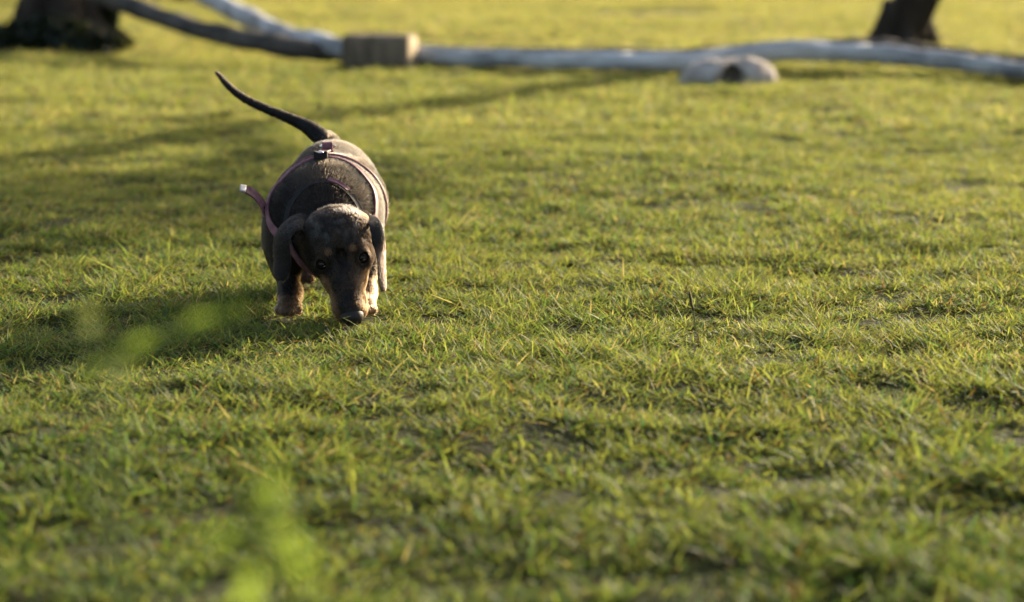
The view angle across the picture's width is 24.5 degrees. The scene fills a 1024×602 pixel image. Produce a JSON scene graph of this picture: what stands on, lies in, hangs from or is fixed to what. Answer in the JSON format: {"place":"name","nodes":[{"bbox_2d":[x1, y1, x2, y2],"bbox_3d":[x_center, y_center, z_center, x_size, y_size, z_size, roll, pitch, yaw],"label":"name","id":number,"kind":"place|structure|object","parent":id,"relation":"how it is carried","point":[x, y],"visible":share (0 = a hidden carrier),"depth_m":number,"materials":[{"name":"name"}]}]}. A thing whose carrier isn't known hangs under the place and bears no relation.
{"place":"outdoors","nodes":[
{"label":"outdoors","id":0,"kind":"place"},
{"bbox_2d":[0,0,1023,601],"bbox_3d":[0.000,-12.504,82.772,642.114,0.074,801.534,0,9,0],"label":"ground","id":1,"kind":"structure","parent":0,"point":[560,442],"depth_m":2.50,"materials":[{"name":"green plant"}]},
{"bbox_2d":[9,0,105,50],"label":"tree","id":2,"kind":"object","parent":1,"relation":"on","point":[81,10],"visible":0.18,"depth_m":9.90,"materials":[{"name":"brown plant"}]},
{"bbox_2d":[0,4,135,54],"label":"shoots","id":3,"kind":"object","parent":1,"relation":"on","point":[52,32],"visible":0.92,"depth_m":9.79,"materials":[{"name":"green plant"}]},
{"bbox_2d":[77,301,244,601],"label":"flowering weed","id":4,"kind":"object","parent":1,"relation":"on","point":[145,340],"visible":1,"depth_m":0.99,"materials":[{"name":"green plant"}]},
{"bbox_2d":[197,463,312,601],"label":"weed","id":5,"kind":"object","parent":1,"relation":"on","point":[286,549],"visible":1,"depth_m":0.81,"materials":[{"name":"green plant"}]},
{"bbox_2d":[214,71,389,325],"bbox_3d":[-0.268,-0.153,3.213,0.225,0.284,0.614,-2,9,-11],"label":"dog","id":6,"kind":"object","parent":1,"relation":"on","point":[323,207],"visible":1,"depth_m":3.03},
{"bbox_2d":[342,33,417,69],"bbox_3d":[-0.471,-0.892,8.464,0.253,0.132,0.143,2,9,14],"label":"wood block","id":7,"kind":"object","parent":1,"relation":"on","point":[365,50],"depth_m":8.40,"materials":[{"name":"beige wood"}]},
{"bbox_2d":[87,0,1023,62],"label":"log","id":8,"kind":"object","parent":1,"relation":"on","point":[279,45],"visible":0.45,"depth_m":8.60,"materials":[{"name":"grey wood"}]},
{"bbox_2d":[194,0,1023,79],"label":"log","id":9,"kind":"object","parent":1,"relation":"on","point":[247,17],"visible":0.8,"depth_m":8.15,"materials":[{"name":"grey wood"}]},
{"bbox_2d":[689,291,695,329],"bbox_3d":[0.227,0.015,2.968,0.011,0.055,0.003,0,9,0],"label":"grass spike","id":10,"kind":"object","parent":1,"relation":"on","point":[691,304],"depth_m":2.97,"materials":[{"name":"green plant"}]},
{"bbox_2d":[679,57,776,86],"bbox_3d":[0.706,-0.737,7.727,0.320,0.123,0.188,0,9,0],"label":"stone","id":11,"kind":"object","parent":1,"relation":"on","point":[708,70],"visible":0.75,"depth_m":7.67,"materials":[{"name":"grey stone"}]},
{"bbox_2d":[867,0,940,44],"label":"tree","id":12,"kind":"object","parent":1,"relation":"on","point":[906,20],"visible":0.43,"depth_m":10.17,"materials":[{"name":"brown plant"}]}
]}

